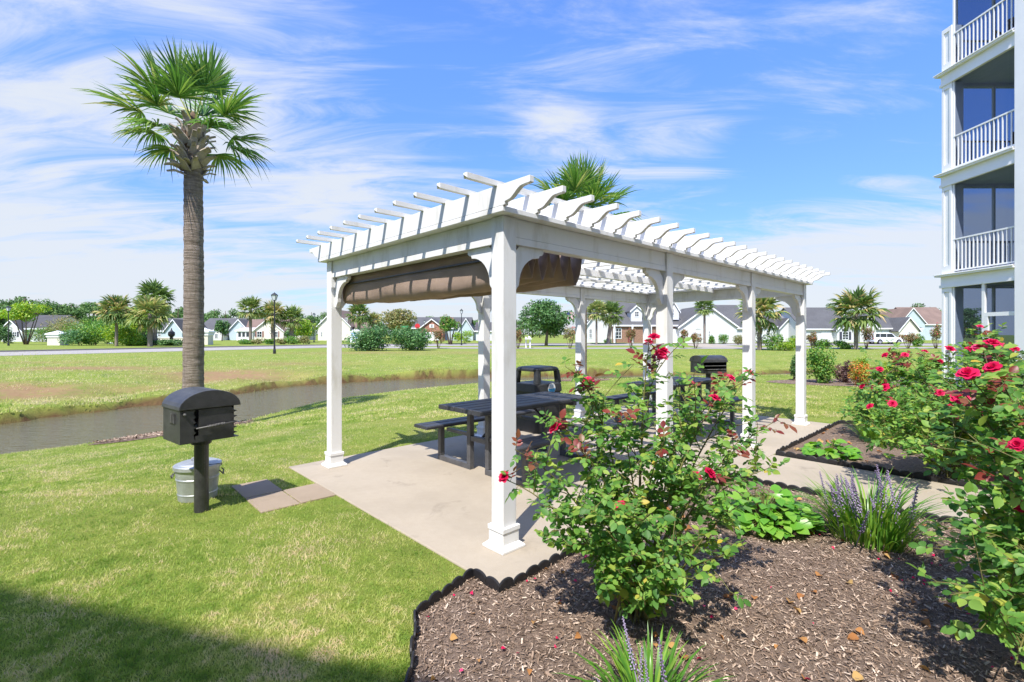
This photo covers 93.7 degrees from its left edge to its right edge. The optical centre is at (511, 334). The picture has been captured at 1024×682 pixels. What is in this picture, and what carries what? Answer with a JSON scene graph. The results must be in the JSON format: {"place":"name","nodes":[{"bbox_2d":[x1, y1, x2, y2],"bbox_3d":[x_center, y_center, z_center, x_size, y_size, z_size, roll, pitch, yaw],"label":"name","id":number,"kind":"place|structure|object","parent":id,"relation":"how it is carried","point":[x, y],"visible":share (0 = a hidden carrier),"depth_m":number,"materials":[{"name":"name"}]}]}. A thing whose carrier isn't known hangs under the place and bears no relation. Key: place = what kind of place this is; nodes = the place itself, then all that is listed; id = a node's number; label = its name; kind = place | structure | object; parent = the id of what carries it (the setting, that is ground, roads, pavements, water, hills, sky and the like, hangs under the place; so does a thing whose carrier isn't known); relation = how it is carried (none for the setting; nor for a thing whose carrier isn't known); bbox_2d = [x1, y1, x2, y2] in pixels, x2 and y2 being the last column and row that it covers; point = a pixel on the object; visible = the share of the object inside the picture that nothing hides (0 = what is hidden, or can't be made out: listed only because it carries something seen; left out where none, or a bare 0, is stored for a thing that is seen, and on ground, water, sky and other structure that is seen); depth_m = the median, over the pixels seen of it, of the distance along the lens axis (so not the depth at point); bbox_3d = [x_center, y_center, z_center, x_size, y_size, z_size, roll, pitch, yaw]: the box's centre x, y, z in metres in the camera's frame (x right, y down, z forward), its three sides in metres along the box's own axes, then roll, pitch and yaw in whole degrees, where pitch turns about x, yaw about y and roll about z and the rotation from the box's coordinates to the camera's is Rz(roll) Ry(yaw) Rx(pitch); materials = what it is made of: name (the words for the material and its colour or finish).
{"place":"outdoors","nodes":[
{"label":"outdoors","id":0,"kind":"place"},
{"bbox_2d":[0,371,938,453],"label":"creek water","id":1,"kind":"structure","parent":0,"point":[59,431],"depth_m":12.54,"materials":[{"name":"brown liquid"}]},
{"bbox_2d":[0,416,957,497],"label":"grass","id":2,"kind":"structure","parent":0,"point":[80,486],"depth_m":5.93,"materials":[{"name":"plant"}]},
{"bbox_2d":[0,335,1013,681],"bbox_3d":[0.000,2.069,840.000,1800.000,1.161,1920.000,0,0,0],"label":"lawn","id":3,"kind":"structure","parent":0,"point":[260,373],"depth_m":4.64,"materials":[{"name":"plant"}]},
{"bbox_2d":[0,324,15,343],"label":"shrub","id":4,"kind":"object","parent":3,"relation":"on","point":[3,333],"visible":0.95,"depth_m":79.67,"materials":[{"name":"green plant"}]},
{"bbox_2d":[0,301,51,344],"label":"crape myrtle","id":5,"kind":"object","parent":3,"relation":"on","point":[20,311],"visible":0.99,"depth_m":71.31,"materials":[{"name":"green plant"}]},
{"bbox_2d":[27,327,58,341],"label":"shrub","id":6,"kind":"object","parent":3,"relation":"on","point":[38,334],"visible":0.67,"depth_m":94.30,"materials":[{"name":"green plant"}]},
{"bbox_2d":[1,315,85,341],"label":"house","id":7,"kind":"structure","parent":3,"relation":"on","point":[15,332],"depth_m":101.67,"materials":[{"name":"white"}]},
{"bbox_2d":[34,313,77,341],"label":"shrub","id":8,"kind":"object","parent":3,"relation":"on","point":[47,329],"visible":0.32,"depth_m":94.38,"materials":[{"name":"green plant"}]},
{"bbox_2d":[44,331,69,344],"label":"entrance pillar","id":9,"kind":"structure","parent":3,"relation":"on","point":[52,337],"depth_m":66.82,"materials":[{"name":"beige"}]},
{"bbox_2d":[48,315,87,331],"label":"shrub","id":10,"kind":"object","parent":3,"relation":"on","point":[60,325],"visible":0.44,"depth_m":86.82,"materials":[{"name":"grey plant"}]},
{"bbox_2d":[57,329,100,345],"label":"shrub","id":11,"kind":"object","parent":3,"relation":"on","point":[74,335],"visible":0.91,"depth_m":65.11,"materials":[{"name":"green plant"}]},
{"bbox_2d":[78,323,114,345],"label":"shrub","id":12,"kind":"object","parent":3,"relation":"on","point":[93,330],"visible":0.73,"depth_m":66.08,"materials":[{"name":"green plant"}]},
{"bbox_2d":[0,296,215,338],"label":"wood","id":13,"kind":"object","parent":3,"relation":"on","point":[86,308],"visible":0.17,"depth_m":144.96,"materials":[{"name":"plant"}]},
{"bbox_2d":[90,294,135,345],"bbox_3d":[-51.201,-1.783,62.000,4.582,7.066,4.866,0,0,10],"label":"palm tree","id":14,"kind":"object","parent":3,"relation":"on","point":[115,303],"visible":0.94,"depth_m":61.21,"materials":[{"name":"green plant"}]},
{"bbox_2d":[98,322,132,344],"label":"shrub","id":15,"kind":"object","parent":3,"relation":"on","point":[110,335],"visible":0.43,"depth_m":64.05,"materials":[{"name":"green plant"}]},
{"bbox_2d":[118,325,146,345],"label":"shrub","id":16,"kind":"object","parent":3,"relation":"on","point":[128,336],"visible":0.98,"depth_m":63.66,"materials":[{"name":"green plant"}]},
{"bbox_2d":[121,294,175,346],"bbox_3d":[-45.169,-1.647,59.977,4.988,6.795,5.298,0,0,23],"label":"palm tree","id":17,"kind":"object","parent":3,"relation":"on","point":[148,306],"visible":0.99,"depth_m":59.44,"materials":[{"name":"green plant"}]},
{"bbox_2d":[131,278,175,345],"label":"palm tree","id":18,"kind":"object","parent":3,"relation":"on","point":[154,288],"visible":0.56,"depth_m":65.56,"materials":[{"name":"green plant"}]},
{"bbox_2d":[155,339,182,345],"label":"shrub","id":19,"kind":"object","parent":3,"relation":"on","point":[164,342],"visible":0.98,"depth_m":65.42,"materials":[{"name":"green plant"}]},
{"bbox_2d":[88,419,253,444],"bbox_3d":[-6.726,1.954,9.754,1.018,0.168,2.898,0,0,36],"label":"mulch bed","id":20,"kind":"object","parent":3,"relation":"on","point":[141,436],"visible":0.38,"depth_m":9.03,"materials":[{"name":"brown wood"}]},
{"bbox_2d":[73,34,275,388],"bbox_3d":[-6.482,-1.851,9.776,3.292,8.232,3.276,0,0,0],"label":"palm tree","id":21,"kind":"object","parent":3,"relation":"on","point":[187,79],"visible":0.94,"depth_m":9.54,"materials":[{"name":"green plant"}]},
{"bbox_2d":[157,318,207,336],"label":"house","id":22,"kind":"structure","parent":3,"relation":"on","point":[176,325],"depth_m":115.00,"materials":[{"name":"white"}]},
{"bbox_2d":[170,457,223,502],"bbox_3d":[-2.983,1.355,4.558,0.434,0.390,0.394,0,0,-20],"label":"metal trash can","id":23,"kind":"object","parent":3,"relation":"on","point":[184,474],"visible":0.66,"depth_m":4.41,"materials":[{"name":"metal"}]},
{"bbox_2d":[162,387,240,512],"bbox_3d":[-2.714,1.062,4.201,0.447,1.175,0.473,0,0,38],"label":"barbecue grill","id":24,"kind":"object","parent":3,"relation":"on","point":[200,419],"visible":1,"depth_m":4.11,"materials":[{"name":"metal"}]},
{"bbox_2d":[204,328,214,344],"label":"entrance pillar","id":25,"kind":"structure","parent":3,"relation":"on","point":[208,336],"depth_m":70.33,"materials":[{"name":"beige"}]},
{"bbox_2d":[214,320,231,340],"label":"magnolia tree","id":26,"kind":"object","parent":3,"relation":"on","point":[222,327],"visible":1,"depth_m":109.78,"materials":[{"name":"green plant"}]},
{"bbox_2d":[204,318,248,339],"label":"house","id":27,"kind":"structure","parent":3,"relation":"on","point":[236,323],"depth_m":125.00,"materials":[{"name":"white"}]},
{"bbox_2d":[0,494,462,681],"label":"grass","id":28,"kind":"structure","parent":3,"relation":"on","point":[43,658],"depth_m":2.70,"materials":[{"name":"plant"}]},
{"bbox_2d":[236,296,264,340],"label":"palm tree","id":29,"kind":"object","parent":3,"relation":"on","point":[253,303],"visible":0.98,"depth_m":81.48,"materials":[{"name":"green plant"}]},
{"bbox_2d":[260,300,287,338],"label":"palm tree","id":30,"kind":"object","parent":3,"relation":"on","point":[269,309],"visible":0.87,"depth_m":83.42,"materials":[{"name":"green plant"}]},
{"bbox_2d":[235,319,315,339],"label":"house","id":31,"kind":"structure","parent":3,"relation":"on","point":[260,330],"depth_m":122.00,"materials":[{"name":"beige"}]},
{"bbox_2d":[232,479,335,512],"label":"stepping pavement","id":32,"kind":"structure","parent":3,"relation":"on","point":[275,498],"depth_m":4.61,"materials":[{"name":"concrete"}]},
{"bbox_2d":[6,367,566,419],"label":"bank weeds","id":33,"kind":"object","parent":3,"relation":"on","point":[245,391],"visible":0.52,"depth_m":17.66,"materials":[{"name":"green plant"}]},
{"bbox_2d":[275,304,306,342],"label":"palm tree","id":34,"kind":"object","parent":3,"relation":"on","point":[293,312],"visible":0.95,"depth_m":85.43,"materials":[{"name":"green plant"}]},
{"bbox_2d":[204,308,380,336],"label":"wood","id":35,"kind":"object","parent":3,"relation":"on","point":[315,319],"visible":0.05,"depth_m":197.03,"materials":[{"name":"green plant"}]},
{"bbox_2d":[294,318,319,337],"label":"tree","id":36,"kind":"object","parent":3,"relation":"on","point":[308,330],"visible":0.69,"depth_m":95.53,"materials":[{"name":"green plant"}]},
{"bbox_2d":[316,310,380,339],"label":"house","id":37,"kind":"structure","parent":3,"relation":"on","point":[347,326],"depth_m":120.00,"materials":[{"name":"beige"}]},
{"bbox_2d":[344,304,371,329],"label":"palm tree","id":38,"kind":"object","parent":3,"relation":"on","point":[359,319],"visible":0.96,"depth_m":91.17,"materials":[{"name":"green plant"}]},
{"bbox_2d":[342,323,394,350],"bbox_3d":[-13.460,0.404,45.090,4.551,2.884,3.881,0,0,-45],"label":"shrub","id":39,"kind":"object","parent":3,"relation":"on","point":[365,340],"visible":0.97,"depth_m":44.47,"materials":[{"name":"green plant"}]},
{"bbox_2d":[365,312,381,327],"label":"palm tree","id":40,"kind":"object","parent":3,"relation":"on","point":[374,315],"visible":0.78,"depth_m":94.60,"materials":[{"name":"green plant"}]},
{"bbox_2d":[378,308,417,328],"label":"tree","id":41,"kind":"object","parent":3,"relation":"on","point":[397,318],"visible":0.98,"depth_m":108.97,"materials":[{"name":"green plant"}]},
{"bbox_2d":[388,323,432,350],"bbox_3d":[-9.768,0.453,45.893,4.481,2.970,3.907,0,0,0],"label":"shrub","id":42,"kind":"object","parent":3,"relation":"on","point":[417,339],"visible":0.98,"depth_m":45.17,"materials":[{"name":"green plant"}]},
{"bbox_2d":[430,327,444,348],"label":"crape myrtle","id":43,"kind":"object","parent":3,"relation":"on","point":[436,333],"visible":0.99,"depth_m":51.84,"materials":[{"name":"brown plant"}]},
{"bbox_2d":[411,317,475,340],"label":"house","id":44,"kind":"structure","parent":3,"relation":"on","point":[431,323],"depth_m":119.61,"materials":[{"name":"red brick"}]},
{"bbox_2d":[439,314,460,344],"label":"crape myrtle","id":45,"kind":"object","parent":3,"relation":"on","point":[447,323],"visible":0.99,"depth_m":71.50,"materials":[{"name":"green plant"}]},
{"bbox_2d":[453,330,473,342],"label":"hedge","id":46,"kind":"object","parent":3,"relation":"on","point":[456,335],"visible":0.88,"depth_m":79.40,"materials":[{"name":"green plant"}]},
{"bbox_2d":[371,316,560,337],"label":"wood","id":47,"kind":"object","parent":3,"relation":"on","point":[536,334],"visible":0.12,"depth_m":211.45,"materials":[{"name":"green plant"}]},
{"bbox_2d":[0,350,974,413],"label":"grass","id":48,"kind":"structure","parent":3,"relation":"on","point":[3,404],"depth_m":20.11,"materials":[{"name":"plant"}]},
{"bbox_2d":[84,372,940,443],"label":"grass","id":49,"kind":"structure","parent":3,"relation":"on","point":[306,421],"depth_m":11.14,"materials":[{"name":"plant"}]},
{"bbox_2d":[518,298,574,345],"bbox_3d":[4.906,-1.540,64.078,7.671,6.520,6.467,0,0,-22],"label":"oak tree","id":50,"kind":"object","parent":3,"relation":"on","point":[552,318],"visible":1,"depth_m":63.24,"materials":[{"name":"green plant"}]},
{"bbox_2d":[563,326,574,346],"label":"crape myrtle","id":51,"kind":"object","parent":3,"relation":"on","point":[570,330],"visible":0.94,"depth_m":51.79,"materials":[{"name":"brown plant"}]},
{"bbox_2d":[530,152,644,375],"bbox_3d":[2.458,-2.283,16.546,4.068,8.358,4.000,0,0,0],"label":"palm tree","id":52,"kind":"object","parent":3,"relation":"on","point":[585,180],"visible":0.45,"depth_m":15.72,"materials":[{"name":"green plant"}]},
{"bbox_2d":[587,300,609,344],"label":"palm tree","id":53,"kind":"object","parent":3,"relation":"on","point":[598,306],"visible":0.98,"depth_m":71.54,"materials":[{"name":"green plant"}]},
{"bbox_2d":[597,301,624,343],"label":"palm tree","id":54,"kind":"object","parent":3,"relation":"on","point":[612,309],"visible":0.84,"depth_m":73.28,"materials":[{"name":"green plant"}]},
{"bbox_2d":[587,301,681,342],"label":"house","id":55,"kind":"structure","parent":3,"relation":"on","point":[633,315],"depth_m":88.23,"materials":[{"name":"white"}]},
{"bbox_2d":[403,473,981,681],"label":"lawn edging","id":56,"kind":"object","parent":3,"relation":"on","point":[491,582],"visible":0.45,"depth_m":2.96,"materials":[{"name":"black plastic"}]},
{"bbox_2d":[694,301,716,342],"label":"palm tree","id":57,"kind":"object","parent":3,"relation":"on","point":[704,311],"visible":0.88,"depth_m":77.80,"materials":[{"name":"green plant"}]},
{"bbox_2d":[675,305,741,342],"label":"house","id":58,"kind":"structure","parent":3,"relation":"on","point":[721,320],"depth_m":86.00,"materials":[{"name":"white"}]},
{"bbox_2d":[689,355,727,400],"bbox_3d":[4.500,1.065,11.000,0.624,1.170,0.539,0,0,-14],"label":"barbecue grill","id":59,"kind":"object","parent":3,"relation":"on","point":[714,363],"visible":0.88,"depth_m":10.88,"materials":[{"name":"metal"}]},
{"bbox_2d":[410,480,1023,681],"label":"mulch bed","id":60,"kind":"object","parent":3,"relation":"on","point":[898,641],"visible":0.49,"depth_m":2.55,"materials":[{"name":"brown wood"}]},
{"bbox_2d":[557,616,731,681],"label":"lily turf","id":61,"kind":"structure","parent":60,"relation":"on","point":[626,668],"depth_m":2.01,"materials":[{"name":"green plant"}]},
{"bbox_2d":[498,333,796,626],"bbox_3d":[0.740,0.768,2.639,1.720,1.552,0.965,0,0,-22],"label":"rose bush","id":62,"kind":"object","parent":60,"relation":"on","point":[647,586],"visible":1,"depth_m":2.46,"materials":[{"name":"green plant"}]},
{"bbox_2d":[416,497,961,680],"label":"fallen leaves","id":63,"kind":"object","parent":60,"relation":"on","point":[856,676],"visible":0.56,"depth_m":2.52,"materials":[{"name":"brown plant"}]},
{"bbox_2d":[426,534,1013,679],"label":"fallen petals","id":64,"kind":"object","parent":60,"relation":"on","point":[735,608],"visible":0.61,"depth_m":2.67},
{"bbox_2d":[708,480,825,539],"bbox_3d":[2.061,1.385,3.916,0.873,0.337,0.855,0,0,0],"label":"leafy plant","id":65,"kind":"object","parent":60,"relation":"on","point":[767,517],"visible":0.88,"depth_m":3.73,"materials":[{"name":"green plant"}]},
{"bbox_2d":[785,464,960,553],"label":"lily turf","id":66,"kind":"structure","parent":60,"relation":"on","point":[874,519],"depth_m":3.52,"materials":[{"name":"green plant"}]},
{"bbox_2d":[905,338,1023,669],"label":"rose bush","id":67,"kind":"object","parent":60,"relation":"on","point":[996,539],"visible":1,"depth_m":2.18,"materials":[{"name":"green plant"}]},
{"bbox_2d":[733,297,790,349],"bbox_3d":[24.245,-1.436,46.991,4.758,6.372,4.806,0,0,-26],"label":"palm tree","id":68,"kind":"object","parent":3,"relation":"on","point":[762,305],"visible":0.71,"depth_m":46.24,"materials":[{"name":"green plant"}]},
{"bbox_2d":[755,315,789,341],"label":"house","id":69,"kind":"structure","parent":3,"relation":"on","point":[781,324],"depth_m":96.75,"materials":[{"name":"grey"}]},
{"bbox_2d":[761,331,784,350],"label":"shrub","id":70,"kind":"object","parent":3,"relation":"on","point":[774,339],"visible":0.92,"depth_m":45.94,"materials":[{"name":"green plant"}]},
{"bbox_2d":[772,337,795,350],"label":"shrub","id":71,"kind":"object","parent":3,"relation":"on","point":[787,345],"visible":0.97,"depth_m":44.86,"materials":[{"name":"green plant"}]},
{"bbox_2d":[776,307,853,342],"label":"house","id":72,"kind":"structure","parent":3,"relation":"on","point":[818,319],"depth_m":92.90,"materials":[{"name":"white"}]},
{"bbox_2d":[827,284,892,348],"bbox_3d":[35.115,-1.691,49.079,5.555,6.882,5.426,0,0,0],"label":"palm tree","id":73,"kind":"object","parent":3,"relation":"on","point":[859,298],"visible":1,"depth_m":48.32,"materials":[{"name":"green plant"}]},
{"bbox_2d":[766,378,968,386],"bbox_3d":[12.500,1.531,15.300,8.523,0.043,2.700,0,0,0],"label":"mulch bed","id":74,"kind":"object","parent":3,"relation":"on","point":[813,382],"visible":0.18,"depth_m":15.31,"materials":[{"name":"brown wood"}]},
{"bbox_2d":[789,352,795,379],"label":"shrub","id":75,"kind":"object","parent":74,"relation":"on","point":[792,370],"visible":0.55,"depth_m":15.93,"materials":[{"name":"green plant"}]},
{"bbox_2d":[806,342,837,383],"bbox_3d":[9.774,0.947,15.160,1.048,1.419,0.926,0,0,0],"label":"shrub","id":76,"kind":"object","parent":74,"relation":"on","point":[820,362],"visible":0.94,"depth_m":15.10,"materials":[{"name":"green plant"}]},
{"bbox_2d":[833,360,853,382],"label":"shrub","id":77,"kind":"object","parent":74,"relation":"on","point":[841,373],"visible":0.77,"depth_m":15.25,"materials":[{"name":"brown plant"}]},
{"bbox_2d":[847,360,870,385],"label":"shrub","id":78,"kind":"object","parent":74,"relation":"on","point":[861,369],"visible":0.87,"depth_m":14.36,"materials":[{"name":"orange plant"}]},
{"bbox_2d":[860,326,874,347],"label":"crape myrtle","id":79,"kind":"object","parent":3,"relation":"on","point":[868,335],"visible":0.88,"depth_m":51.98,"materials":[{"name":"plant"}]},
{"bbox_2d":[764,303,981,337],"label":"wood","id":80,"kind":"object","parent":3,"relation":"on","point":[970,317],"visible":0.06,"depth_m":188.90,"materials":[{"name":"green plant"}]},
{"bbox_2d":[851,312,922,341],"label":"house","id":81,"kind":"structure","parent":3,"relation":"on","point":[896,326],"depth_m":94.67,"materials":[{"name":"grey"}]},
{"bbox_2d":[775,420,999,490],"bbox_3d":[5.468,1.538,6.387,3.761,0.137,5.612,0,0,20],"label":"lawn edging","id":82,"kind":"object","parent":3,"relation":"on","point":[903,473],"visible":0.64,"depth_m":5.58,"materials":[{"name":"black plastic"}]},
{"bbox_2d":[784,424,1012,484],"bbox_3d":[9.276,1.533,6.182,8.622,0.042,8.093,0,0,-43],"label":"mulch bed","id":83,"kind":"object","parent":3,"relation":"on","point":[899,462],"visible":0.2,"depth_m":6.20,"materials":[{"name":"brown wood"}]},
{"bbox_2d":[798,439,862,460],"bbox_3d":[4.055,1.448,6.107,0.707,0.254,0.716,0,0,0],"label":"leafy plant","id":84,"kind":"object","parent":83,"relation":"on","point":[830,452],"visible":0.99,"depth_m":6.01,"materials":[{"name":"green plant"}]},
{"bbox_2d":[844,415,904,444],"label":"lily turf","id":85,"kind":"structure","parent":83,"relation":"on","point":[870,434],"depth_m":6.79,"materials":[{"name":"green plant"}]},
{"bbox_2d":[836,339,970,441],"bbox_3d":[5.771,0.805,6.959,1.805,1.478,1.786,0,0,0],"label":"rose bush","id":86,"kind":"object","parent":83,"relation":"on","point":[878,370],"visible":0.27,"depth_m":6.85,"materials":[{"name":"green plant"}]},
{"bbox_2d":[851,337,1021,479],"bbox_3d":[4.450,0.786,5.068,1.952,1.518,1.479,0,0,0],"label":"rose bush","id":87,"kind":"object","parent":83,"relation":"on","point":[913,406],"visible":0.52,"depth_m":4.92,"materials":[{"name":"green plant"}]},
{"bbox_2d":[941,321,1023,418],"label":"rose bush","id":88,"kind":"object","parent":83,"relation":"on","point":[988,334],"visible":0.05,"depth_m":7.42,"materials":[{"name":"green plant"}]},
{"bbox_2d":[898,332,918,348],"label":"crape myrtle","id":89,"kind":"object","parent":3,"relation":"on","point":[909,338],"visible":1,"depth_m":51.77,"materials":[{"name":"plant"}]},
{"bbox_2d":[880,307,941,339],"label":"house","id":90,"kind":"structure","parent":3,"relation":"on","point":[926,319],"depth_m":126.95,"materials":[{"name":"blue"}]},
{"bbox_2d":[929,323,941,348],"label":"crape myrtle","id":91,"kind":"object","parent":3,"relation":"on","point":[936,334],"visible":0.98,"depth_m":51.98,"materials":[{"name":"plant"}]},
{"bbox_2d":[933,0,1023,388],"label":"condominium","id":92,"kind":"structure","parent":3,"relation":"on","point":[994,64],"depth_m":13.23,"materials":[{"name":"grey"}]},
{"bbox_2d":[1000,350,1023,387],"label":"shrub","id":93,"kind":"object","parent":3,"relation":"on","point":[1021,375],"visible":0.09,"depth_m":9.45,"materials":[{"name":"green plant"}]},
{"bbox_2d":[0,343,1013,355],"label":"road","id":94,"kind":"structure","parent":0,"point":[86,351],"depth_m":55.50,"materials":[{"name":"asphalt"}]},
{"bbox_2d":[865,333,904,343],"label":"parked car","id":95,"kind":"object","parent":94,"relation":"on","point":[880,338],"visible":0.77,"depth_m":73.47,"materials":[{"name":"white paint"}]},
{"bbox_2d":[0,0,1013,334],"label":"sky","id":96,"kind":"structure","parent":0,"point":[806,132],"materials":[{"name":"blue"}]},
{"bbox_2d":[289,404,830,582],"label":"patio","id":97,"kind":"structure","parent":0,"point":[423,495],"depth_m":4.82,"materials":[{"name":"concrete"}]},
{"bbox_2d":[414,391,623,487],"bbox_3d":[0.086,1.164,5.795,1.830,0.748,1.768,0,0,-43],"label":"picnic table","id":98,"kind":"object","parent":97,"relation":"on","point":[479,410],"visible":0.75,"depth_m":5.54,"materials":[{"name":"grey plastic"}]},
{"bbox_2d":[516,365,561,433],"bbox_3d":[0.413,1.026,7.750,0.620,1.024,0.585,0,0,-43],"label":"litter bin","id":99,"kind":"object","parent":97,"relation":"on","point":[536,384],"visible":0.69,"depth_m":7.56,"materials":[{"name":"black plastic"}]},
{"bbox_2d":[296,172,829,555],"bbox_3d":[1.428,0.235,6.920,7.710,2.606,3.753,0,0,-43],"label":"pergola","id":100,"kind":"object","parent":97,"relation":"on","point":[500,233],"visible":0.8,"depth_m":4.70,"materials":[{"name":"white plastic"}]},
{"bbox_2d":[343,252,613,303],"bbox_3d":[0.178,-0.534,5.740,3.360,0.423,2.827,0,0,-43],"label":"shade canopy","id":101,"kind":"object","parent":100,"relation":"attached to","point":[461,275],"visible":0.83,"depth_m":4.28,"materials":[{"name":"beige fabric"}]},
{"bbox_2d":[606,376,741,435],"bbox_3d":[2.788,1.164,8.264,1.830,0.748,1.768,0,0,-43],"label":"picnic table","id":102,"kind":"object","parent":97,"relation":"on","point":[702,380],"visible":0.39,"depth_m":8.22,"materials":[{"name":"grey plastic"}]},
{"bbox_2d":[304,346,941,348],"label":"street","id":103,"kind":"structure","parent":0,"point":[633,348],"depth_m":51.52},
{"bbox_2d":[680,344,741,347],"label":"driveway","id":104,"kind":"structure","parent":0,"point":[711,345],"depth_m":59.62,"materials":[{"name":"concrete"}]},
{"bbox_2d":[740,455,1014,521],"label":"path","id":105,"kind":"structure","parent":0,"point":[792,470],"depth_m":5.06,"materials":[{"name":"concrete"}]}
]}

